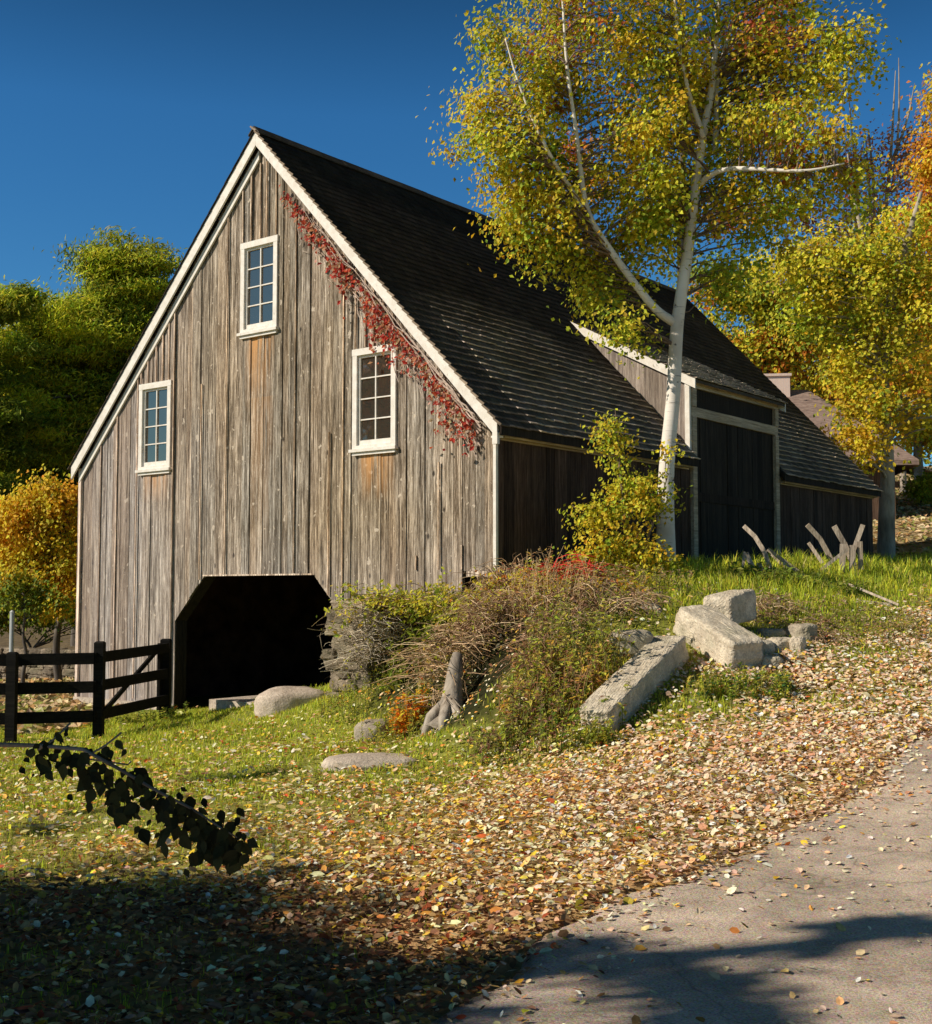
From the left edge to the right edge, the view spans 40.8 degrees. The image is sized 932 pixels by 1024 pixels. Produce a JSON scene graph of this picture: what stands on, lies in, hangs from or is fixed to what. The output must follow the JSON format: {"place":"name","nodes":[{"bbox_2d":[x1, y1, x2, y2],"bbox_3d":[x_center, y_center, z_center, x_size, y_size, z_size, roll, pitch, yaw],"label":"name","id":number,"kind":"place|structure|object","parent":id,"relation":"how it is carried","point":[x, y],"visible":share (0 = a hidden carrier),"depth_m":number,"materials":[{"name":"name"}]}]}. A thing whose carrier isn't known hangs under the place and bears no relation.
{"place":"outdoors","nodes":[
{"label":"outdoors","id":0,"kind":"place"},
{"bbox_2d":[0,722,258,876],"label":"shade tree","id":1,"kind":"object","parent":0,"point":[216,847],"visible":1,"depth_m":2.79,"materials":[{"name":"green plant"}]},
{"bbox_2d":[0,466,931,1023],"bbox_3d":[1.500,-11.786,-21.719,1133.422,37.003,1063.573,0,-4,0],"label":"ground","id":2,"kind":"structure","parent":0,"point":[452,742],"depth_m":8.38,"materials":[{"name":"brown plant"}]},
{"bbox_2d":[9,610,14,651],"bbox_3d":[-8.652,2.817,23.869,0.109,1.890,0.108,0,-4,0],"label":"metal post","id":3,"kind":"object","parent":2,"relation":"on","point":[11,631],"visible":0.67,"depth_m":23.87,"materials":[{"name":"grey metal"}]},
{"bbox_2d":[0,274,70,526],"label":"pine tree","id":4,"kind":"object","parent":2,"relation":"on","point":[21,301],"visible":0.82,"depth_m":32.98,"materials":[{"name":"green plant"}]},
{"bbox_2d":[0,646,74,680],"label":"field stone wall","id":5,"kind":"structure","parent":2,"relation":"on","point":[40,671],"depth_m":29.23,"materials":[{"name":"grey stone"}]},
{"bbox_2d":[0,556,76,682],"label":"dark shrub","id":6,"kind":"object","parent":2,"relation":"on","point":[18,589],"visible":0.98,"depth_m":25.29,"materials":[{"name":"green plant"}]},
{"bbox_2d":[0,566,76,647],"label":"hedge","id":7,"kind":"object","parent":2,"relation":"on","point":[4,619],"visible":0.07,"depth_m":33.80,"materials":[{"name":"green plant"}]},
{"bbox_2d":[0,464,78,681],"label":"autumn shrub tree","id":8,"kind":"object","parent":2,"relation":"on","point":[34,521],"visible":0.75,"depth_m":26.65,"materials":[{"name":"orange plant"}]},
{"bbox_2d":[15,403,75,645],"bbox_3d":[-13.146,-0.712,39.999,9.088,10.162,5.134,0,-4,0],"label":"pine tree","id":9,"kind":"object","parent":2,"relation":"on","point":[72,641],"depth_m":39.61,"materials":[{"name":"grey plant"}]},
{"bbox_2d":[0,641,105,742],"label":"board fence","id":10,"kind":"object","parent":2,"relation":"on","point":[11,690],"visible":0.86,"depth_m":16.26,"materials":[{"name":"black wood"}]},
{"bbox_2d":[0,225,186,579],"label":"pine tree","id":11,"kind":"object","parent":2,"relation":"on","point":[102,320],"visible":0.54,"depth_m":35.07,"materials":[{"name":"green plant"}]},
{"bbox_2d":[93,639,171,720],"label":"fence gate","id":12,"kind":"structure","parent":2,"relation":"on","point":[162,651],"depth_m":17.67,"materials":[{"name":"black wood"}]},
{"bbox_2d":[105,701,187,724],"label":"weed clump","id":13,"kind":"object","parent":2,"relation":"on","point":[122,718],"visible":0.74,"depth_m":18.15,"materials":[{"name":"green plant"}]},
{"bbox_2d":[254,686,325,718],"bbox_3d":[-2.347,2.631,16.845,0.985,0.571,0.746,1,-4,-14],"label":"boulder","id":14,"kind":"object","parent":2,"relation":"on","point":[270,701],"visible":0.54,"depth_m":16.56,"materials":[{"name":"stone"}]},
{"bbox_2d":[319,661,394,722],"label":"weed clump","id":15,"kind":"object","parent":2,"relation":"on","point":[329,699],"visible":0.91,"depth_m":15.32,"materials":[{"name":"green plant"}]},
{"bbox_2d":[321,752,417,770],"bbox_3d":[-0.882,2.377,11.783,0.930,0.217,0.668,0,-4,0],"label":"flat stone","id":16,"kind":"object","parent":2,"relation":"on","point":[340,761],"visible":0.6,"depth_m":11.54,"materials":[{"name":"grey stone"}]},
{"bbox_2d":[354,719,390,741],"bbox_3d":[-0.999,2.472,14.050,0.391,0.310,0.632,-2,-4,23],"label":"flat stone","id":17,"kind":"object","parent":2,"relation":"on","point":[367,724],"visible":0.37,"depth_m":13.81,"materials":[{"name":"grey stone"}]},
{"bbox_2d":[320,596,425,696],"bbox_3d":[-1.123,1.941,16.586,0.976,1.682,1.425,-3,-5,37],"label":"foundation stub","id":18,"kind":"object","parent":2,"relation":"on","point":[335,677],"visible":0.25,"depth_m":16.17,"materials":[{"name":"grey stone"}]},
{"bbox_2d":[307,592,406,681],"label":"dry bramble","id":19,"kind":"object","parent":18,"relation":"on","point":[345,634],"visible":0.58,"depth_m":15.81,"materials":[{"name":"plant"}]},
{"bbox_2d":[320,601,415,687],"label":"dry vine","id":20,"kind":"object","parent":18,"relation":"attached to","point":[382,629],"visible":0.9,"depth_m":15.65,"materials":[{"name":"brown plant"}]},
{"bbox_2d":[316,567,475,644],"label":"green bramble","id":21,"kind":"object","parent":18,"relation":"on","point":[401,599],"visible":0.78,"depth_m":15.53,"materials":[{"name":"green plant"}]},
{"bbox_2d":[357,655,451,745],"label":"weed clump","id":22,"kind":"object","parent":2,"relation":"on","point":[391,738],"visible":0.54,"depth_m":13.66,"materials":[{"name":"green plant"}]},
{"bbox_2d":[382,677,431,738],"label":"orange shrub","id":23,"kind":"object","parent":2,"relation":"on","point":[400,716],"visible":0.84,"depth_m":13.75,"materials":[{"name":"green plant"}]},
{"bbox_2d":[392,620,428,657],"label":"leafy vine","id":24,"kind":"object","parent":2,"relation":"on","point":[412,636],"visible":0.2,"depth_m":16.17,"materials":[{"name":"green plant"}]},
{"bbox_2d":[377,584,456,695],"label":"leafy vine","id":25,"kind":"object","parent":2,"relation":"on","point":[437,590],"visible":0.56,"depth_m":15.22,"materials":[{"name":"green plant"}]},
{"bbox_2d":[371,623,504,709],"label":"dry bramble","id":26,"kind":"object","parent":2,"relation":"on","point":[444,646],"visible":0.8,"depth_m":13.65,"materials":[{"name":"brown plant"}]},
{"bbox_2d":[414,593,464,639],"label":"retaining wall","id":27,"kind":"structure","parent":2,"relation":"on","point":[436,607],"depth_m":16.53,"materials":[{"name":"grey stone"}]},
{"bbox_2d":[420,652,463,738],"bbox_3d":[-0.175,1.999,13.200,0.682,1.029,0.692,0,-4,0],"label":"tree stump","id":28,"kind":"object","parent":2,"relation":"on","point":[439,713],"visible":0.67,"depth_m":13.18,"materials":[{"name":"grey wood"}]},
{"bbox_2d":[416,580,491,673],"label":"dry weed clump","id":29,"kind":"object","parent":2,"relation":"on","point":[427,661],"visible":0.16,"depth_m":14.95,"materials":[{"name":"brown plant"}]},
{"bbox_2d":[0,570,931,1023],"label":"fallen leaves","id":30,"kind":"object","parent":2,"relation":"on","point":[302,1010],"visible":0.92,"depth_m":7.28,"materials":[{"name":"brown plant"}]},
{"bbox_2d":[0,474,931,734],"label":"hillside leaves","id":31,"kind":"object","parent":2,"relation":"on","point":[33,701],"visible":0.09,"depth_m":23.53,"materials":[{"name":"brown plant"}]},
{"bbox_2d":[67,126,883,710],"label":"barn","id":32,"kind":"structure","parent":2,"relation":"on","point":[263,466],"depth_m":19.92,"materials":[{"name":"grey wood"}]},
{"bbox_2d":[135,380,171,475],"bbox_3d":[-5.159,-1.392,20.916,0.890,1.540,0.185,-3,-5,38],"label":"window","id":33,"kind":"structure","parent":32,"relation":"in","point":[155,398],"depth_m":20.93,"materials":[{"name":"white paint"}]},
{"bbox_2d":[236,234,278,339],"bbox_3d":[-3.208,-3.479,19.466,0.890,1.520,0.126,-3,-5,38],"label":"window","id":34,"kind":"structure","parent":32,"relation":"in","point":[259,258],"depth_m":19.50,"materials":[{"name":"white paint"}]},
{"bbox_2d":[348,343,398,455],"bbox_3d":[-1.283,-1.587,17.859,0.890,1.540,0.185,-3,-5,38],"label":"window","id":35,"kind":"structure","parent":32,"relation":"in","point":[374,385],"depth_m":17.87,"materials":[{"name":"white paint"}]},
{"bbox_2d":[279,184,481,458],"bbox_3d":[-1.301,-2.844,17.783,3.894,4.448,0.160,-3,-5,38],"label":"creeper vine","id":36,"kind":"object","parent":32,"relation":"attached to","point":[384,320],"visible":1,"depth_m":17.56,"materials":[{"name":"red plant"}]},
{"bbox_2d":[697,389,771,424],"bbox_3d":[4.720,-1.821,22.051,0.020,0.320,3.060,-3,-5,38],"label":"transom window","id":37,"kind":"structure","parent":32,"relation":"in","point":[705,400],"depth_m":22.00,"materials":[{"name":"black glass"}]},
{"bbox_2d":[697,418,774,560],"bbox_3d":[4.723,-0.005,21.936,0.065,3.000,3.055,-3,-5,38],"label":"barn door","id":38,"kind":"structure","parent":32,"relation":"in","point":[735,469],"depth_m":21.86,"materials":[{"name":"black wood"}]},
{"bbox_2d":[458,552,546,596],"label":"dry grass clump","id":39,"kind":"object","parent":2,"relation":"on","point":[504,566],"visible":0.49,"depth_m":15.47,"materials":[{"name":"brown plant"}]},
{"bbox_2d":[414,565,593,657],"bbox_3d":[0.476,1.145,14.325,2.077,1.143,2.468,-3,-4,36],"label":"dry bramble","id":40,"kind":"object","parent":2,"relation":"on","point":[479,618],"visible":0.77,"depth_m":13.98,"materials":[{"name":"brown plant"}]},
{"bbox_2d":[449,544,600,671],"bbox_3d":[0.654,1.095,14.205,1.728,1.498,1.275,0,-4,0],"label":"dry weed clump","id":41,"kind":"object","parent":2,"relation":"on","point":[544,580],"visible":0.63,"depth_m":14.09,"materials":[{"name":"brown plant"}]},
{"bbox_2d":[458,677,633,769],"bbox_3d":[0.739,1.929,11.494,1.668,0.787,0.972,0,-4,0],"label":"weed clump","id":42,"kind":"object","parent":2,"relation":"on","point":[508,731],"visible":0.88,"depth_m":11.51,"materials":[{"name":"green plant"}]},
{"bbox_2d":[485,596,611,703],"bbox_3d":[0.830,1.403,12.914,1.340,1.068,2.244,0,-4,0],"label":"dry bramble","id":43,"kind":"object","parent":2,"relation":"on","point":[561,669],"visible":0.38,"depth_m":12.88,"materials":[{"name":"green plant"}]},
{"bbox_2d":[444,560,658,612],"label":"leafy bramble","id":44,"kind":"object","parent":2,"relation":"on","point":[632,582],"visible":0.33,"depth_m":14.68,"materials":[{"name":"plant"}]},
{"bbox_2d":[495,629,622,736],"bbox_3d":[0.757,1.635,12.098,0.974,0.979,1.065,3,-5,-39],"label":"weed clump","id":45,"kind":"object","parent":2,"relation":"on","point":[520,670],"visible":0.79,"depth_m":12.02,"materials":[{"name":"green plant"}]},
{"bbox_2d":[500,549,634,583],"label":"red stemmed bramble","id":46,"kind":"object","parent":2,"relation":"on","point":[580,564],"visible":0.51,"depth_m":15.19,"materials":[{"name":"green plant"}]},
{"bbox_2d":[523,578,637,696],"bbox_3d":[1.124,1.258,12.591,1.151,1.196,1.149,-3,-5,37],"label":"weed clump","id":47,"kind":"object","parent":2,"relation":"on","point":[567,629],"visible":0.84,"depth_m":12.54,"materials":[{"name":"green plant"}]},
{"bbox_2d":[490,558,688,662],"bbox_3d":[1.389,1.104,14.020,1.878,1.216,3.247,-2,-4,29],"label":"dry bramble","id":48,"kind":"object","parent":2,"relation":"on","point":[632,598],"visible":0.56,"depth_m":13.76,"materials":[{"name":"brown plant"}]},
{"bbox_2d":[564,716,615,752],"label":"weed clump","id":49,"kind":"object","parent":2,"relation":"on","point":[601,736],"visible":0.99,"depth_m":11.07,"materials":[{"name":"green plant"}]},
{"bbox_2d":[531,557,692,593],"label":"weed clump","id":50,"kind":"object","parent":2,"relation":"on","point":[645,580],"visible":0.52,"depth_m":15.29,"materials":[{"name":"green plant"}]},
{"bbox_2d":[552,408,692,579],"bbox_3d":[2.078,-0.134,16.317,2.040,2.515,1.323,0,-4,0],"label":"sapling shrub","id":51,"kind":"object","parent":2,"relation":"on","point":[612,445],"visible":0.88,"depth_m":16.30,"materials":[{"name":"yellow plant"}]},
{"bbox_2d":[609,629,653,658],"bbox_3d":[1.702,1.365,12.940,0.453,0.312,0.308,0,-4,0],"label":"rubble stone","id":52,"kind":"object","parent":2,"relation":"on","point":[641,638],"visible":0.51,"depth_m":12.80,"materials":[{"name":"grey stone"}]},
{"bbox_2d":[578,545,687,580],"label":"weed clump","id":53,"kind":"object","parent":2,"relation":"on","point":[644,562],"visible":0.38,"depth_m":16.04,"materials":[{"name":"green plant"}]},
{"bbox_2d":[579,635,689,733],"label":"granite beam","id":54,"kind":"structure","parent":2,"relation":"on","point":[647,668],"depth_m":11.98,"materials":[{"name":"grey stone"}]},
{"bbox_2d":[633,601,662,612],"bbox_3d":[2.027,1.168,14.151,0.517,0.331,0.346,-2,-4,32],"label":"rubble stone","id":55,"kind":"object","parent":2,"relation":"on","point":[657,607],"visible":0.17,"depth_m":13.97,"materials":[{"name":"grey stone"}]},
{"bbox_2d":[415,0,921,563],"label":"birch tree","id":56,"kind":"object","parent":2,"relation":"on","point":[563,224],"visible":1,"depth_m":18.03,"materials":[{"name":"yellow plant"}]},
{"bbox_2d":[506,0,841,280],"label":"red maple","id":57,"kind":"object","parent":2,"relation":"on","point":[790,28],"visible":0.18,"depth_m":36.61,"materials":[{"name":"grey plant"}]},
{"bbox_2d":[673,605,763,670],"bbox_3d":[2.633,1.325,13.165,0.461,0.693,1.058,2,-4,-28],"label":"granite block","id":58,"kind":"object","parent":2,"relation":"on","point":[717,636],"depth_m":12.93,"materials":[{"name":"grey stone"}]},
{"bbox_2d":[703,589,756,623],"bbox_3d":[2.942,1.066,13.957,0.363,0.422,0.691,-3,-5,39],"label":"granite block","id":59,"kind":"object","parent":2,"relation":"on","point":[737,606],"depth_m":13.77,"materials":[{"name":"grey stone"}]},
{"bbox_2d":[686,662,794,702],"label":"weed clump","id":60,"kind":"object","parent":2,"relation":"on","point":[784,685],"visible":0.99,"depth_m":12.04,"materials":[{"name":"green plant"}]},
{"bbox_2d":[762,640,774,654],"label":"rubble stone","id":61,"kind":"object","parent":2,"relation":"on","point":[768,646],"visible":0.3,"depth_m":13.13,"materials":[{"name":"stone"}]},
{"bbox_2d":[756,628,785,637],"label":"rubble stone","id":62,"kind":"object","parent":2,"relation":"on","point":[771,632],"visible":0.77,"depth_m":13.84,"materials":[{"name":"grey stone"}]},
{"bbox_2d":[762,655,782,668],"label":"rubble stone","id":63,"kind":"object","parent":2,"relation":"on","point":[774,660],"visible":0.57,"depth_m":12.77,"materials":[{"name":"stone"}]},
{"bbox_2d":[766,637,791,651],"bbox_3d":[3.379,1.456,13.432,0.385,0.234,0.262,2,-4,-29],"label":"rubble stone","id":64,"kind":"object","parent":2,"relation":"on","point":[781,642],"visible":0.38,"depth_m":13.32,"materials":[{"name":"stone"}]},
{"bbox_2d":[663,242,905,418],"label":"olive maple","id":65,"kind":"object","parent":2,"relation":"on","point":[757,352],"visible":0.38,"depth_m":41.75,"materials":[{"name":"yellow plant"}]},
{"bbox_2d":[716,561,867,596],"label":"weed clump","id":66,"kind":"object","parent":2,"relation":"on","point":[756,569],"visible":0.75,"depth_m":16.45,"materials":[{"name":"green plant"}]},
{"bbox_2d":[789,636,806,653],"bbox_3d":[3.528,1.462,13.328,0.161,0.282,0.206,-2,-4,31],"label":"rubble stone","id":67,"kind":"object","parent":2,"relation":"on","point":[796,642],"visible":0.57,"depth_m":13.26,"materials":[{"name":"stone"}]},
{"bbox_2d":[748,586,854,649],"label":"dry bramble","id":68,"kind":"object","parent":2,"relation":"on","point":[770,599],"visible":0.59,"depth_m":14.49,"materials":[{"name":"plant"}]},
{"bbox_2d":[785,623,817,643],"bbox_3d":[3.719,1.369,13.942,0.267,0.271,0.356,2,-4,-30],"label":"rubble stone","id":69,"kind":"object","parent":2,"relation":"on","point":[806,630],"visible":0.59,"depth_m":13.82,"materials":[{"name":"grey stone"}]},
{"bbox_2d":[705,311,931,463],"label":"distant wood","id":70,"kind":"object","parent":2,"relation":"on","point":[927,461],"depth_m":81.18,"materials":[{"name":"orange plant"}]},
{"bbox_2d":[742,525,898,605],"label":"dead branches","id":71,"kind":"object","parent":2,"relation":"on","point":[779,558],"visible":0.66,"depth_m":17.36,"materials":[{"name":"grey wood"}]},
{"bbox_2d":[732,154,931,559],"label":"roadside maple","id":72,"kind":"object","parent":2,"relation":"on","point":[879,318],"visible":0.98,"depth_m":28.92,"materials":[{"name":"yellow plant"}]},
{"bbox_2d":[805,523,864,573],"bbox_3d":[5.235,0.562,17.910,1.003,0.844,0.641,0,-4,0],"label":"tree stump","id":73,"kind":"object","parent":2,"relation":"on","point":[849,551],"visible":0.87,"depth_m":17.98,"materials":[{"name":"grey wood"}]},
{"bbox_2d":[764,373,918,519],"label":"house","id":74,"kind":"structure","parent":2,"relation":"on","point":[804,401],"depth_m":39.05,"materials":[{"name":"grey concrete"}]},
{"bbox_2d":[763,58,931,430],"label":"bare maple","id":75,"kind":"object","parent":2,"relation":"on","point":[889,164],"visible":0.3,"depth_m":38.62,"materials":[{"name":"brown plant"}]},
{"bbox_2d":[764,590,931,648],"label":"weed clump","id":76,"kind":"object","parent":2,"relation":"on","point":[863,613],"visible":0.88,"depth_m":14.49,"materials":[{"name":"green plant"}]},
{"bbox_2d":[830,218,866,397],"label":"young tree","id":77,"kind":"object","parent":2,"relation":"on","point":[846,233],"visible":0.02,"depth_m":50.51,"materials":[{"name":"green plant"}]},
{"bbox_2d":[815,331,931,480],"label":"golden maple","id":78,"kind":"object","parent":2,"relation":"on","point":[920,456],"visible":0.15,"depth_m":44.05,"materials":[{"name":"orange plant"}]},
{"bbox_2d":[867,62,931,416],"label":"orange maple","id":79,"kind":"object","parent":2,"relation":"on","point":[923,169],"visible":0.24,"depth_m":32.37,"materials":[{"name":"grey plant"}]},
{"bbox_2d":[899,393,912,492],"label":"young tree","id":80,"kind":"object","parent":2,"relation":"on","point":[901,482],"depth_m":46.15,"materials":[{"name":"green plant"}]},
{"bbox_2d":[895,461,931,506],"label":"green bush","id":81,"kind":"object","parent":2,"relation":"on","point":[920,490],"visible":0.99,"depth_m":39.90,"materials":[{"name":"grey plant"}]},
{"bbox_2d":[895,466,931,489],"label":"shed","id":82,"kind":"structure","parent":2,"relation":"on","point":[907,472],"depth_m":48.16,"materials":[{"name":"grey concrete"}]},
{"bbox_2d":[0,546,931,1023],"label":"grass","id":83,"kind":"structure","parent":0,"point":[896,572],"depth_m":12.63,"materials":[{"name":"green plant"}]},
{"bbox_2d":[0,0,931,465],"label":"sky","id":84,"kind":"structure","parent":0,"point":[128,114],"materials":[{"name":"blue"}]},
{"bbox_2d":[432,736,931,1023],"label":"road","id":85,"kind":"structure","parent":0,"point":[679,961],"depth_m":5.66,"materials":[{"name":"grey asphalt"}]}
]}

